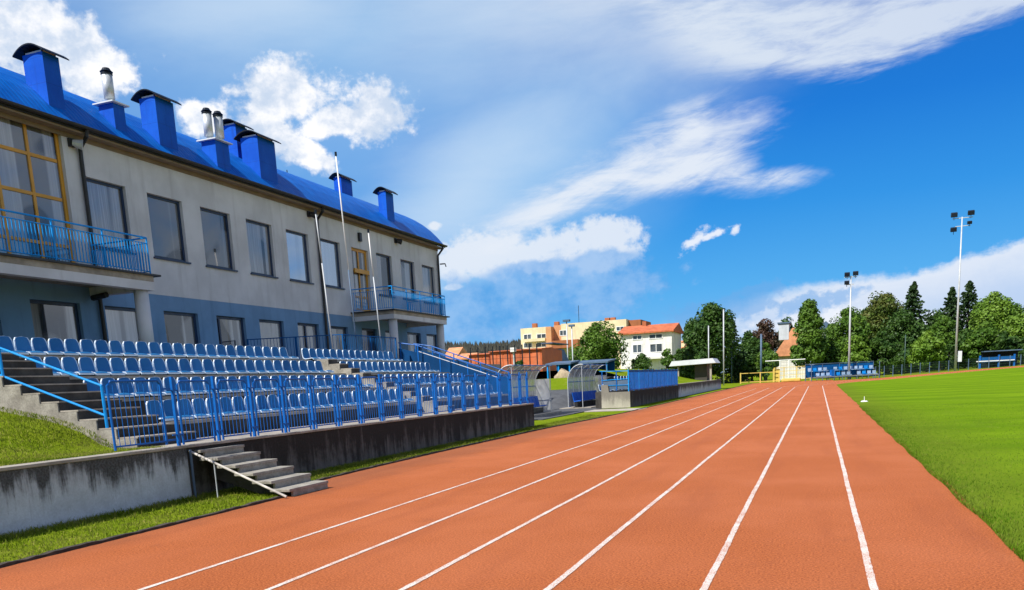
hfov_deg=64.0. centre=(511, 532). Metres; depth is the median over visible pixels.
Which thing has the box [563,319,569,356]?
street lamp
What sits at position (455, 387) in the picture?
stadium seat
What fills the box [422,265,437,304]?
window
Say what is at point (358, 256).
window
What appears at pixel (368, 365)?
stadium seat
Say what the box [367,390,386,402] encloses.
stadium seat
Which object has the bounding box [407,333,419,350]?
window
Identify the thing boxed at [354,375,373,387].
stadium seat
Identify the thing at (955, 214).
floodlight mast
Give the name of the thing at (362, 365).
stadium seat
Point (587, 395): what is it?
team bench
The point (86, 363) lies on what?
stadium seat
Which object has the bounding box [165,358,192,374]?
stadium seat
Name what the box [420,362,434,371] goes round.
stadium seat
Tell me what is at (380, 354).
stadium seat
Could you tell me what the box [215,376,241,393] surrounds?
stadium seat
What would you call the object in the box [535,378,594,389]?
yard grass bank
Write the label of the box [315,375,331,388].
stadium seat
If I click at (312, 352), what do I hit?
stadium seat
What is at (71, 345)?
stadium seat
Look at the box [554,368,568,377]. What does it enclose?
boulder
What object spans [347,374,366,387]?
stadium seat
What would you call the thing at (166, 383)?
stadium seat
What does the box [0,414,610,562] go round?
verge grass
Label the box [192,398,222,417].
stadium seat
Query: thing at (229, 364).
stadium seat
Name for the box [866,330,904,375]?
leafy bush
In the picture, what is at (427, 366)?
stadium seat
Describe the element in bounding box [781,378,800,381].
landing mat
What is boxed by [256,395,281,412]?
stadium seat
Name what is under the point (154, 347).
stadium seat
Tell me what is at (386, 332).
window
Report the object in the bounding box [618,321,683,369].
white house
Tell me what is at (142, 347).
stadium seat
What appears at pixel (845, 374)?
fence
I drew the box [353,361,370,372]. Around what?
stadium seat
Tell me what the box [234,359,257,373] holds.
stadium seat
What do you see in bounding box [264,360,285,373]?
stadium seat
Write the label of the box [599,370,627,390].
side railing
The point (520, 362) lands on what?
garden shrub
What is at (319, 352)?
stadium seat
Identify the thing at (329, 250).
window
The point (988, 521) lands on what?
pitch grass
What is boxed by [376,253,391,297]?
window
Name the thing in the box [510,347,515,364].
chimney pipe
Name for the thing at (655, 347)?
window
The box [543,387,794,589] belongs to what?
lane line
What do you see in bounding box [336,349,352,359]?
stadium seat
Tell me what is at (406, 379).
stadium seat
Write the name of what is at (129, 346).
stadium seat
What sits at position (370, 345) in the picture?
concourse railing
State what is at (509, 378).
picket fence
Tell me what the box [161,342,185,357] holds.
stadium seat
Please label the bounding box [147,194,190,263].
window
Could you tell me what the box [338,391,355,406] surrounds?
stadium seat
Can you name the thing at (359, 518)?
lane line
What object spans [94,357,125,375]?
stadium seat
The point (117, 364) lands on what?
stadium seat
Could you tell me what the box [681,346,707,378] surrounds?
leafy bush
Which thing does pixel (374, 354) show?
stadium seat
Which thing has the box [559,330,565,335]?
window
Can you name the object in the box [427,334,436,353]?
window
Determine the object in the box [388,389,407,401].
stadium seat
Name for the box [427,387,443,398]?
stadium seat
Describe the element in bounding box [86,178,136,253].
window
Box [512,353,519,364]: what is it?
door
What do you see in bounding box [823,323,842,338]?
leafy tree
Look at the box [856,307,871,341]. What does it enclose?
leafy tree
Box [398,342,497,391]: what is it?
stair balustrade
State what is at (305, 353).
stadium seat
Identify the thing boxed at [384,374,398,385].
stadium seat
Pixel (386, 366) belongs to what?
stadium seat
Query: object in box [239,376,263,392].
stadium seat
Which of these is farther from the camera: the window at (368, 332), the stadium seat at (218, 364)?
the window at (368, 332)
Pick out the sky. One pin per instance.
(653, 161)
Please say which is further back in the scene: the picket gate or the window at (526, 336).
the window at (526, 336)
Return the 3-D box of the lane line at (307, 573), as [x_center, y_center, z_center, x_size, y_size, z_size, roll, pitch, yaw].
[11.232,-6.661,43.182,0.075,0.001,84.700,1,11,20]
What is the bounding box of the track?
[0,366,1023,589]
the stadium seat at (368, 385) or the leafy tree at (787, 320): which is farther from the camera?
the leafy tree at (787, 320)
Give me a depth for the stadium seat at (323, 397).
22.62 m
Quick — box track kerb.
[0,383,751,567]
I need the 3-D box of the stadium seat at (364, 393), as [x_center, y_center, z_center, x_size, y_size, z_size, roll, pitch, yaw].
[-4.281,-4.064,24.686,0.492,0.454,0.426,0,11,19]
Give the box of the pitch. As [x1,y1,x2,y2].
[837,367,1023,552]
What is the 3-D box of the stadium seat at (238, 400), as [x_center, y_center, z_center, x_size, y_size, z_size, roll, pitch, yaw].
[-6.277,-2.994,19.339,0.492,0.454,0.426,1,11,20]
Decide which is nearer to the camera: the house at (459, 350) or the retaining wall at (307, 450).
the retaining wall at (307, 450)
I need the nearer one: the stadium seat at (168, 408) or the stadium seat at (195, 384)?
the stadium seat at (168, 408)
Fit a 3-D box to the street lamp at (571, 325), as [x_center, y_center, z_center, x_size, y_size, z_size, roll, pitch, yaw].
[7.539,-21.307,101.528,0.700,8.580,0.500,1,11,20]
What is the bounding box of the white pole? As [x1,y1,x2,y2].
[708,326,708,357]
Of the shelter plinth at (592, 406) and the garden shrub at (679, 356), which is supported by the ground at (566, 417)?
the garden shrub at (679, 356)
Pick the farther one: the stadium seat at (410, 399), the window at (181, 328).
the window at (181, 328)
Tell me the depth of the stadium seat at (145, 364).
20.16 m
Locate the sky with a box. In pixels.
[0,0,1023,371]
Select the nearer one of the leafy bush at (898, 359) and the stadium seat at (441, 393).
the stadium seat at (441, 393)
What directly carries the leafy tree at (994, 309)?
on the ground at (566, 417)
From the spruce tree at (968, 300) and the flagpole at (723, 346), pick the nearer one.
the flagpole at (723, 346)
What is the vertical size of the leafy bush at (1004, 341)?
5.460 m
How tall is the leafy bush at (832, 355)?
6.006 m
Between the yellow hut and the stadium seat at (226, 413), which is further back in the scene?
the yellow hut
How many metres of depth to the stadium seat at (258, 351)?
26.28 m
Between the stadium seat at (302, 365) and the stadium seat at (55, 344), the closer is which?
the stadium seat at (55, 344)
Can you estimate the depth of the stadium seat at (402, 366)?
32.66 m
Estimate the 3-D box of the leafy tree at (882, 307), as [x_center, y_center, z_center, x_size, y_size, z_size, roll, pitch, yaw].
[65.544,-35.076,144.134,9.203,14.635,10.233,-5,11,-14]
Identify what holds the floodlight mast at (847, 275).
on the ground at (566, 417)
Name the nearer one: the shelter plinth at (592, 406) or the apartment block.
the shelter plinth at (592, 406)
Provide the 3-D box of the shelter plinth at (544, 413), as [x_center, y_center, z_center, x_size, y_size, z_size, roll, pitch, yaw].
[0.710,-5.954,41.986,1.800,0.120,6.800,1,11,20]
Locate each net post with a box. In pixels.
[760,334,761,380]
[904,335,905,373]
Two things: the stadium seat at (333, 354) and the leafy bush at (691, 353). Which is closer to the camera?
the stadium seat at (333, 354)
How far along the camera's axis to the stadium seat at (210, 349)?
24.22 m
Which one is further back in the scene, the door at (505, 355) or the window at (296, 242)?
the door at (505, 355)
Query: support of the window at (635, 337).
in the white house at (653, 342)
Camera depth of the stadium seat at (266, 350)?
26.70 m
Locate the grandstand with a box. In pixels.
[0,353,515,447]
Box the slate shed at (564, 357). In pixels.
[541,342,568,389]
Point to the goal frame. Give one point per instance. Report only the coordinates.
(780, 365)
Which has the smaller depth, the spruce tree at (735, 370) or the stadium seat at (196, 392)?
the stadium seat at (196, 392)
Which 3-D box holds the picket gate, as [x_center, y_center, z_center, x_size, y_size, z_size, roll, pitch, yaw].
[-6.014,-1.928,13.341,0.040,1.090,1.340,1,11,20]
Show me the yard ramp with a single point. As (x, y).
(559, 399)
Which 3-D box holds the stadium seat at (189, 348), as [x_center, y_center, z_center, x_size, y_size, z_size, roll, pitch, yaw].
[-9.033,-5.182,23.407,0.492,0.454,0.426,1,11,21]
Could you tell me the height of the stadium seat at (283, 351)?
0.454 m
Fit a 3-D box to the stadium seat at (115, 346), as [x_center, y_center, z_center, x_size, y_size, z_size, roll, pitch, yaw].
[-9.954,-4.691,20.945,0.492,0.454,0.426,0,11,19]
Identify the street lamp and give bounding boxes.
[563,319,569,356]
[568,324,574,360]
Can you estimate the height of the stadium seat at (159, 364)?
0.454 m
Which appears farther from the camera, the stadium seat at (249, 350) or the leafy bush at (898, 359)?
the leafy bush at (898, 359)
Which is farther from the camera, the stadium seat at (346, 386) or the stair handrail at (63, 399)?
the stadium seat at (346, 386)
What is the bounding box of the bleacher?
[805,361,879,380]
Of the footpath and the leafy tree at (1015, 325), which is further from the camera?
the leafy tree at (1015, 325)
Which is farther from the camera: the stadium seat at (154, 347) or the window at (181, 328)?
the window at (181, 328)
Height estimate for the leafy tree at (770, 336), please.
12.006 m
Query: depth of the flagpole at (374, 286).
34.44 m
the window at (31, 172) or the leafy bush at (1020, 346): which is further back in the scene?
the leafy bush at (1020, 346)
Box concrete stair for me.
[194,444,327,495]
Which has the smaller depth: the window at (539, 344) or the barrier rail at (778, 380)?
the barrier rail at (778, 380)
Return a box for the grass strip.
[0,383,749,561]
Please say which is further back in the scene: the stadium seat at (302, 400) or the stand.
the stand
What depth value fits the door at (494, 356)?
84.01 m
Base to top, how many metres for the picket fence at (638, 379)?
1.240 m
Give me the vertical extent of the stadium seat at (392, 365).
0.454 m
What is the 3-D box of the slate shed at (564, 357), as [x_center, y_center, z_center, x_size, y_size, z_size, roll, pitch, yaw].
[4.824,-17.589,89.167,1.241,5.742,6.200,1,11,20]
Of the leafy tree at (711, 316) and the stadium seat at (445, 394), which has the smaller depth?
the stadium seat at (445, 394)
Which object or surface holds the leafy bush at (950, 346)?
on the ground at (566, 417)
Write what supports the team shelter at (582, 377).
on the shelter plinth at (592, 406)
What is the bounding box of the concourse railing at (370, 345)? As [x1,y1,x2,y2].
[247,334,397,359]
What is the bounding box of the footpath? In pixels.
[584,408,644,411]
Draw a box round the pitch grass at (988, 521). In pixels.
[859,402,1023,560]
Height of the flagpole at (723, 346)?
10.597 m
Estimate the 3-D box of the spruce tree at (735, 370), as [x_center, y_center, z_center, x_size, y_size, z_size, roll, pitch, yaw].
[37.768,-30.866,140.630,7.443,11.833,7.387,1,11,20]
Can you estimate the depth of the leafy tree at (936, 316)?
147.64 m
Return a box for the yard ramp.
[550,389,567,409]
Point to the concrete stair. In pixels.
(270, 473)
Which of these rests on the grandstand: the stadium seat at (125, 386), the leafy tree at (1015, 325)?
the stadium seat at (125, 386)
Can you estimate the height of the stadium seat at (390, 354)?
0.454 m
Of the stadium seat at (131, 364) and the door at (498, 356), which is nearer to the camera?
the stadium seat at (131, 364)
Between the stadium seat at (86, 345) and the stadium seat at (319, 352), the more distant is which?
the stadium seat at (319, 352)
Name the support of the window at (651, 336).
in the white house at (653, 342)
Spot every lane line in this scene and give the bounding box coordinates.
[138,388,756,589]
[265,389,765,589]
[399,390,776,589]
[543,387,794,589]
[700,386,808,589]
[822,386,878,589]
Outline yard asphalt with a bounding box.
[543,409,595,413]
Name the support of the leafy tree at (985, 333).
on the ground at (566, 417)
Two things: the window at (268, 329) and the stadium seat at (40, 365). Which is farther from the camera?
the window at (268, 329)
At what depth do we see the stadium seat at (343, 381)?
26.00 m
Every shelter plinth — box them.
[534,411,561,416]
[559,405,595,408]
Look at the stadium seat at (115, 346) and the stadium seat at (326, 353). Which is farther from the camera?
the stadium seat at (326, 353)
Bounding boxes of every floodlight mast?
[844,271,857,379]
[950,210,974,370]
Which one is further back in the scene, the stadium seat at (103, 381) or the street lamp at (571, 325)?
the street lamp at (571, 325)
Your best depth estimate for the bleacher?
113.67 m
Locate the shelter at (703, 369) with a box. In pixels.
[669,358,719,380]
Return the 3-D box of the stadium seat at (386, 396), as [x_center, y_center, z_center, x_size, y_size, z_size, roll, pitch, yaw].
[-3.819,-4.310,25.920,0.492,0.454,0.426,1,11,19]
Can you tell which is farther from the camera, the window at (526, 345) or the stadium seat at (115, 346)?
the window at (526, 345)
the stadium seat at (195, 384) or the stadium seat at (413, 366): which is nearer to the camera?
the stadium seat at (195, 384)
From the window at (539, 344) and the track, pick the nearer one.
the track
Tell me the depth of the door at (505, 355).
83.55 m
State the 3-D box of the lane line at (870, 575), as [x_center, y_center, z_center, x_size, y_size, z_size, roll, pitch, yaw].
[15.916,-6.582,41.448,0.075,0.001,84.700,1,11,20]
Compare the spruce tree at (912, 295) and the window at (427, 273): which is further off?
the spruce tree at (912, 295)
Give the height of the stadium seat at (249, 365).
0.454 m
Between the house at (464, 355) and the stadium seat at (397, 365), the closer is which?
the stadium seat at (397, 365)
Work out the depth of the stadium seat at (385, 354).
34.04 m
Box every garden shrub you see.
[515,359,523,364]
[626,353,653,369]
[660,348,675,369]
[674,348,685,376]
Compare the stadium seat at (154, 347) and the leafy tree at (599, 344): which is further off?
the leafy tree at (599, 344)
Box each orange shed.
[469,353,490,363]
[489,350,510,367]
[509,347,561,378]
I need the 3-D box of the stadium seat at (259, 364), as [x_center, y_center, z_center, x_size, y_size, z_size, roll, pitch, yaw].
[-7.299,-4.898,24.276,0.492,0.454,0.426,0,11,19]
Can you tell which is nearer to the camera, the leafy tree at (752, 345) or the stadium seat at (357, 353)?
the stadium seat at (357, 353)
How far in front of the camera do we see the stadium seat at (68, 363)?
18.11 m
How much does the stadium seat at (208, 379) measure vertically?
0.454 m
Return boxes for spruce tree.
[712,318,753,382]
[877,281,943,374]
[928,286,976,368]
[943,280,979,368]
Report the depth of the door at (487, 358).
87.46 m
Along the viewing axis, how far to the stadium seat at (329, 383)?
25.18 m
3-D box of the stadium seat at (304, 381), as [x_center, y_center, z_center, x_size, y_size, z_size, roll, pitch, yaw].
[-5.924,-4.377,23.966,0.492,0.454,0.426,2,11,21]
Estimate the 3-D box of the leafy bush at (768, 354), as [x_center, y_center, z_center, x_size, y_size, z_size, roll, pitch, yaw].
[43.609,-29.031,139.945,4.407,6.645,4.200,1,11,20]
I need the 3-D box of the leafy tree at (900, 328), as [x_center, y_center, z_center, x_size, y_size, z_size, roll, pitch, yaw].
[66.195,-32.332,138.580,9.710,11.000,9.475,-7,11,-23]
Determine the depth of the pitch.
24.34 m
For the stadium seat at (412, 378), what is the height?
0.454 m
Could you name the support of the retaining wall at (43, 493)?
on the ground at (566, 417)
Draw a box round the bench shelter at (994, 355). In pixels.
[976,349,1022,368]
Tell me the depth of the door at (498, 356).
83.78 m
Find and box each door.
[483,357,488,363]
[491,355,495,363]
[497,354,502,367]
[504,354,509,365]
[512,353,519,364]
[523,353,529,364]
[532,352,541,378]
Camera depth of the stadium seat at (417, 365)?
33.88 m
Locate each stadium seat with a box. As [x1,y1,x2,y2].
[0,336,28,354]
[13,336,46,354]
[25,356,59,374]
[31,337,62,355]
[44,356,77,375]
[48,338,78,355]
[61,356,93,375]
[64,338,93,355]
[78,357,110,375]
[80,339,108,355]
[83,378,117,398]
[94,340,122,356]
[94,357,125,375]
[100,377,133,398]
[109,340,136,356]
[109,357,139,375]
[117,377,149,397]
[122,341,149,356]
[124,357,153,374]
[133,377,164,396]
[136,341,161,356]
[139,358,167,374]
[146,400,179,421]
[148,342,174,356]
[148,377,176,395]
[152,358,180,374]
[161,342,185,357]
[163,377,192,395]
[163,399,194,420]
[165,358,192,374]
[172,343,197,357]
[177,376,205,394]
[177,398,208,419]
[178,358,204,374]
[184,343,207,357]
[190,358,216,374]
[190,376,216,394]
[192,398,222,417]
[195,344,218,357]
[202,359,227,374]
[203,376,230,393]
[205,344,228,357]
[206,397,234,416]
[213,359,237,374]
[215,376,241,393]
[216,344,238,357]
[220,397,247,415]
[224,359,247,373]
[226,345,247,358]
[227,376,252,392]
[232,396,260,414]
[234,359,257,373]
[236,345,256,358]
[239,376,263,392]
[244,395,271,413]
[245,346,265,358]
[245,359,267,373]
[250,376,274,391]
[254,346,274,358]
[254,359,276,373]
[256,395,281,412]
[260,375,283,391]
[262,346,282,358]
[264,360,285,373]
[267,394,293,411]
[270,375,293,391]
[271,347,290,358]
[273,360,294,373]
[278,394,303,410]
[279,347,298,359]
[282,360,302,373]
[282,375,302,390]
[288,393,310,410]
[289,375,308,390]
[290,360,310,373]
[298,375,320,389]
[298,393,322,409]
[299,360,318,373]
[301,348,319,360]
[307,360,326,373]
[307,375,328,389]
[309,348,326,359]
[309,392,331,408]
[314,360,333,372]
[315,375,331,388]
[316,348,333,358]
[317,392,335,407]
[323,349,340,359]
[324,375,344,388]
[326,391,348,406]
[329,349,346,359]
[332,374,352,388]
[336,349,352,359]
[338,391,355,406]
[340,374,355,387]
[342,349,358,360]
[343,391,365,404]
[346,361,364,372]
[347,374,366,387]
[349,350,364,360]
[352,390,372,404]
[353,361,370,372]
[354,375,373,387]
[355,350,370,360]
[359,361,376,372]
[361,350,376,360]
[361,390,377,404]
[366,350,381,360]
[366,361,382,372]
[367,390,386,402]
[372,351,387,360]
[372,361,388,372]
[374,389,394,403]
[377,351,392,360]
[378,361,393,372]
[383,351,397,360]
[383,362,399,372]
[383,389,399,402]
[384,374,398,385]
[388,351,402,360]
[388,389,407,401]
[389,362,404,372]
[390,374,407,385]
[395,362,410,372]
[395,389,413,401]
[400,362,415,372]
[402,374,413,385]
[405,362,420,372]
[408,374,424,384]
[410,362,425,371]
[415,362,429,371]
[419,373,431,384]
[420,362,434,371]
[421,387,432,399]
[424,373,439,383]
[425,362,438,371]
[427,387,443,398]
[438,386,454,398]
[439,373,453,383]
[443,386,458,396]
[454,386,468,395]
[467,385,480,395]
[480,384,494,394]
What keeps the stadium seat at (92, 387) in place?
on the grandstand
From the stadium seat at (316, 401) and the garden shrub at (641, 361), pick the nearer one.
the stadium seat at (316, 401)
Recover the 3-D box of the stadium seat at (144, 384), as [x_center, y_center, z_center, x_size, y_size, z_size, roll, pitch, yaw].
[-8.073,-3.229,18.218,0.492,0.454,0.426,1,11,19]
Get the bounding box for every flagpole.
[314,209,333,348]
[334,152,357,349]
[367,229,382,351]
[723,309,723,384]
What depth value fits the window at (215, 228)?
31.05 m
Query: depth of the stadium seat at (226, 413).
18.45 m
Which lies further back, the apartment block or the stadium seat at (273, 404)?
the apartment block
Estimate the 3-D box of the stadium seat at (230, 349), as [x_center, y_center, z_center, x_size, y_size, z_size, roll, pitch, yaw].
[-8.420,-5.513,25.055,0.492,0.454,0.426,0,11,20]
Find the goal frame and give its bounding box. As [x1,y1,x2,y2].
[765,359,804,380]
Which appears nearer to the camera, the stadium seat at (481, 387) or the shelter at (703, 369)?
the stadium seat at (481, 387)
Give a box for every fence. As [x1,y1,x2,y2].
[167,372,528,445]
[470,344,538,378]
[628,369,677,390]
[826,354,1023,379]
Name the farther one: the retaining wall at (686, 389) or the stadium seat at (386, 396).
the retaining wall at (686, 389)
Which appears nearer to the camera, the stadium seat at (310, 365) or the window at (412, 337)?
the stadium seat at (310, 365)
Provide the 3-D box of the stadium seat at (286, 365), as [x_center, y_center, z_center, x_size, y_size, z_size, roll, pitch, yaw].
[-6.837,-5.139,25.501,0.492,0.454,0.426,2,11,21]
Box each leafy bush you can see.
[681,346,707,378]
[727,351,759,380]
[754,342,778,379]
[818,343,842,364]
[841,335,871,376]
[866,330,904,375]
[888,348,917,373]
[906,330,947,371]
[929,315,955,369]
[945,328,979,368]
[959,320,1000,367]
[979,331,1023,351]
[1007,344,1023,364]
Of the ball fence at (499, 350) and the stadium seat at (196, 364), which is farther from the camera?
the ball fence at (499, 350)
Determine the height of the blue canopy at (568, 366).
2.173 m
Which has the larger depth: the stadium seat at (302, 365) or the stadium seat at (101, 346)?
the stadium seat at (302, 365)
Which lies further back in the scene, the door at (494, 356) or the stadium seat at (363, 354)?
the door at (494, 356)
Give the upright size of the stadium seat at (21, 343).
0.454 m
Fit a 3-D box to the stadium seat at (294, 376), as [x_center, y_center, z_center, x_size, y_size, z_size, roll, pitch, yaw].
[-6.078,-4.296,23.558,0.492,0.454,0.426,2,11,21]
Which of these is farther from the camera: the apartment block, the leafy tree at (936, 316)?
the apartment block
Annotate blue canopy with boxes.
[545,360,579,378]
[572,359,615,376]
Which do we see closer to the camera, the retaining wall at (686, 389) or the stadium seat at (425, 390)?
the stadium seat at (425, 390)
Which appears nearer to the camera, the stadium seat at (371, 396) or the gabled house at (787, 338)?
the stadium seat at (371, 396)
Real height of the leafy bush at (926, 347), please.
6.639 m
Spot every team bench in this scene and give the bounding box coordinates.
[512,396,546,413]
[572,390,596,407]
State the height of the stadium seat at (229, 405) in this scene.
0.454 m
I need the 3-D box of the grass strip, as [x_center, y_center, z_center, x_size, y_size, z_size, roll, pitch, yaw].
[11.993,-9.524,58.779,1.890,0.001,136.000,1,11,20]
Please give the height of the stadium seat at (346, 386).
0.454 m
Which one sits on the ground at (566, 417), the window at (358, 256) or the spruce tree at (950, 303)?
the spruce tree at (950, 303)
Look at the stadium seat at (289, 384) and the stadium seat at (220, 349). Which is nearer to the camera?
the stadium seat at (289, 384)
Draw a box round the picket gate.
[105,379,176,450]
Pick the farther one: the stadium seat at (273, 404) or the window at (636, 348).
the window at (636, 348)
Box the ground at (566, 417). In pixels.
[283,361,1023,497]
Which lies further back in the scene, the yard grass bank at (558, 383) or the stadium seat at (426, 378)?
the yard grass bank at (558, 383)
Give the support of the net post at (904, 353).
on the ground at (566, 417)
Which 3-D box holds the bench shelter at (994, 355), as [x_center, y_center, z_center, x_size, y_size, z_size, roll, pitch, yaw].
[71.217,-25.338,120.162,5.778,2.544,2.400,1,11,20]
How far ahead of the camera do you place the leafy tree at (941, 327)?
133.60 m
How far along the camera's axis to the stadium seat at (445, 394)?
30.10 m
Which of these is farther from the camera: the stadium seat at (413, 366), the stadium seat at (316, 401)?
the stadium seat at (413, 366)
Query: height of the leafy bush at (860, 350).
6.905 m
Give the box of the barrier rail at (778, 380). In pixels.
[740,371,779,383]
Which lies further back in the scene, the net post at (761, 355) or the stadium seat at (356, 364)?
the net post at (761, 355)
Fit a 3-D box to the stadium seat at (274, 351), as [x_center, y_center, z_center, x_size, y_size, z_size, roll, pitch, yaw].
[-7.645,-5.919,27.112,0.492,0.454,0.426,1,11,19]
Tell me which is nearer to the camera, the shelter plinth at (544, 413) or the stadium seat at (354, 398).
the stadium seat at (354, 398)
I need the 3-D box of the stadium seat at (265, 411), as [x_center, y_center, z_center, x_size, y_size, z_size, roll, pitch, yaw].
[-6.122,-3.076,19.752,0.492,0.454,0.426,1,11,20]
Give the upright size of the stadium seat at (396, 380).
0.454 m
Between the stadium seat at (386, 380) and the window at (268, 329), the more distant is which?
the window at (268, 329)
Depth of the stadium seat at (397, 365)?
32.25 m
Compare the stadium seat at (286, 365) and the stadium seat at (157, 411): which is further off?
the stadium seat at (286, 365)
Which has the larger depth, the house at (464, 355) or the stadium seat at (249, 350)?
the house at (464, 355)
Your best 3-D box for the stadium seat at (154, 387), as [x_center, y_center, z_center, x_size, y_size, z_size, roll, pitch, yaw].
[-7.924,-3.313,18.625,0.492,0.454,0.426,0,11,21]
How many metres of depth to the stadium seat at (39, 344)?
18.89 m
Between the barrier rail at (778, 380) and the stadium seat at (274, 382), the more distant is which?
the barrier rail at (778, 380)
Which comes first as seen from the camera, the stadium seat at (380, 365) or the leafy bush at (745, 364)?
the stadium seat at (380, 365)
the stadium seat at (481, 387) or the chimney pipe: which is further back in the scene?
the chimney pipe
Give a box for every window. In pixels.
[0,117,74,262]
[30,300,81,344]
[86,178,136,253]
[105,306,138,347]
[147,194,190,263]
[164,311,197,347]
[200,208,237,271]
[216,316,244,350]
[246,220,278,278]
[259,320,282,348]
[286,230,313,284]
[297,323,317,359]
[320,239,344,289]
[331,326,347,350]
[351,248,369,310]
[362,328,375,350]
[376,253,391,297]
[385,331,389,351]
[400,260,414,299]
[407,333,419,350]
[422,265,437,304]
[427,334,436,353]
[523,334,531,338]
[523,342,531,347]
[536,333,545,337]
[536,341,545,346]
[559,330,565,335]
[616,326,623,330]
[632,335,641,339]
[632,344,641,352]
[649,333,662,338]
[650,343,662,352]
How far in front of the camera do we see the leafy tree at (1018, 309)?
140.99 m
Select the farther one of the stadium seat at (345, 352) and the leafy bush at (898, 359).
the leafy bush at (898, 359)
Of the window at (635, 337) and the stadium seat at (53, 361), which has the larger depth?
the window at (635, 337)
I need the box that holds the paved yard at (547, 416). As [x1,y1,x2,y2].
[534,407,603,419]
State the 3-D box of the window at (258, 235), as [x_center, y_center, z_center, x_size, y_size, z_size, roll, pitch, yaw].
[-10.249,-11.500,33.339,0.270,2.138,1.760,1,11,20]
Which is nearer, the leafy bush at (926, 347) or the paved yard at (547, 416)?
the paved yard at (547, 416)
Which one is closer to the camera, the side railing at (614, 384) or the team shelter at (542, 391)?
the team shelter at (542, 391)
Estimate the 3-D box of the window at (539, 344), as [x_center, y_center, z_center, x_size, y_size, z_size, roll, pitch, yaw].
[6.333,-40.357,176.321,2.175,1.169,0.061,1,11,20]
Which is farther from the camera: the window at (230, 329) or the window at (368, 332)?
the window at (368, 332)
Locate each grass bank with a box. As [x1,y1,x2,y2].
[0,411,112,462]
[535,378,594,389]
[539,369,707,386]
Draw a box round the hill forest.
[445,338,520,353]
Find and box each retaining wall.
[0,445,191,536]
[173,403,534,496]
[678,379,720,396]
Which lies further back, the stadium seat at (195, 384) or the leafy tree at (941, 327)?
the leafy tree at (941, 327)
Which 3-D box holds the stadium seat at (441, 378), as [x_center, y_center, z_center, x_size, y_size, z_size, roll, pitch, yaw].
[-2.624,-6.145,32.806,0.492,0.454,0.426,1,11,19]
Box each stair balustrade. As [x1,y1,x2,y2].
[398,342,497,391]
[413,343,507,393]
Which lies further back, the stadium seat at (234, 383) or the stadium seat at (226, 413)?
the stadium seat at (234, 383)
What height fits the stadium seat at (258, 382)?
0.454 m
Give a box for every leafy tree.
[566,320,628,368]
[681,302,741,375]
[682,316,698,354]
[740,330,752,346]
[741,337,763,379]
[752,318,780,379]
[775,316,793,351]
[789,298,829,379]
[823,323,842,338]
[824,305,872,357]
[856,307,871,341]
[860,291,903,370]
[878,308,930,372]
[927,310,947,355]
[967,291,1016,332]
[1000,312,1023,363]
[1010,302,1023,315]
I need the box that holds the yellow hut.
[773,366,810,381]
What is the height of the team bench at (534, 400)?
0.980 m
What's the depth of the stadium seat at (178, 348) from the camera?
22.99 m
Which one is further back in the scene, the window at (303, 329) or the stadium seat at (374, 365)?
the window at (303, 329)
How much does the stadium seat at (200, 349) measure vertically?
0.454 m
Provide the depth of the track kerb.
11.99 m
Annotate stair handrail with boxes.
[0,347,108,427]
[188,450,286,497]
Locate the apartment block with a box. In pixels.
[520,305,650,368]
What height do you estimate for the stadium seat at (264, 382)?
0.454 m
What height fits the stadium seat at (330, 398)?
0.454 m
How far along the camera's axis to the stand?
48.73 m
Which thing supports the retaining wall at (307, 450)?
on the ground at (566, 417)
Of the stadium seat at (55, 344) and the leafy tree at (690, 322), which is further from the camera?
the leafy tree at (690, 322)
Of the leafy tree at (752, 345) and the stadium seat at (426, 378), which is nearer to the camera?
the stadium seat at (426, 378)
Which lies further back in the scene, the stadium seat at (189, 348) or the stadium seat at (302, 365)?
the stadium seat at (302, 365)
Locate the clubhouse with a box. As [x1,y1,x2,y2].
[0,43,449,359]
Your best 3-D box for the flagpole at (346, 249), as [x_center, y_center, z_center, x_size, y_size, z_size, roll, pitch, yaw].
[-6.523,-10.762,32.449,0.090,7.962,0.521,1,11,20]
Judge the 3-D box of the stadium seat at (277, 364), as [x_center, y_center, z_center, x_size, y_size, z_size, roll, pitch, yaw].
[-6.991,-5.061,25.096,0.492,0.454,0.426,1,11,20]
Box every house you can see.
[446,347,466,360]
[456,353,479,363]
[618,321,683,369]
[776,322,804,378]
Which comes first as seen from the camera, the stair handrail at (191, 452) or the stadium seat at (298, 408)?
the stair handrail at (191, 452)
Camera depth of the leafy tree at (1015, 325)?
127.94 m
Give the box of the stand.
[595,376,678,407]
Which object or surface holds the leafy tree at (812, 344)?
on the ground at (566, 417)
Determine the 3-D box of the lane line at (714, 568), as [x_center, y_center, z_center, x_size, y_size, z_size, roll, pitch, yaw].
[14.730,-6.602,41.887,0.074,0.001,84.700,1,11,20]
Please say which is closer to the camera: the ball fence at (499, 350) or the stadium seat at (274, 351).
the stadium seat at (274, 351)
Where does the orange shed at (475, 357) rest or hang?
on the ground at (566, 417)
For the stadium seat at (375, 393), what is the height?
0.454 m
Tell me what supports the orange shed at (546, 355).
on the ground at (566, 417)
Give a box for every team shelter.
[498,365,551,411]
[567,364,607,406]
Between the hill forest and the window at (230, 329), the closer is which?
the window at (230, 329)
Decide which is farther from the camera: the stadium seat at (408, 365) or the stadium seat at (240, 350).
the stadium seat at (408, 365)
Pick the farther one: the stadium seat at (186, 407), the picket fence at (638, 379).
the picket fence at (638, 379)
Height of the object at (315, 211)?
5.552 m

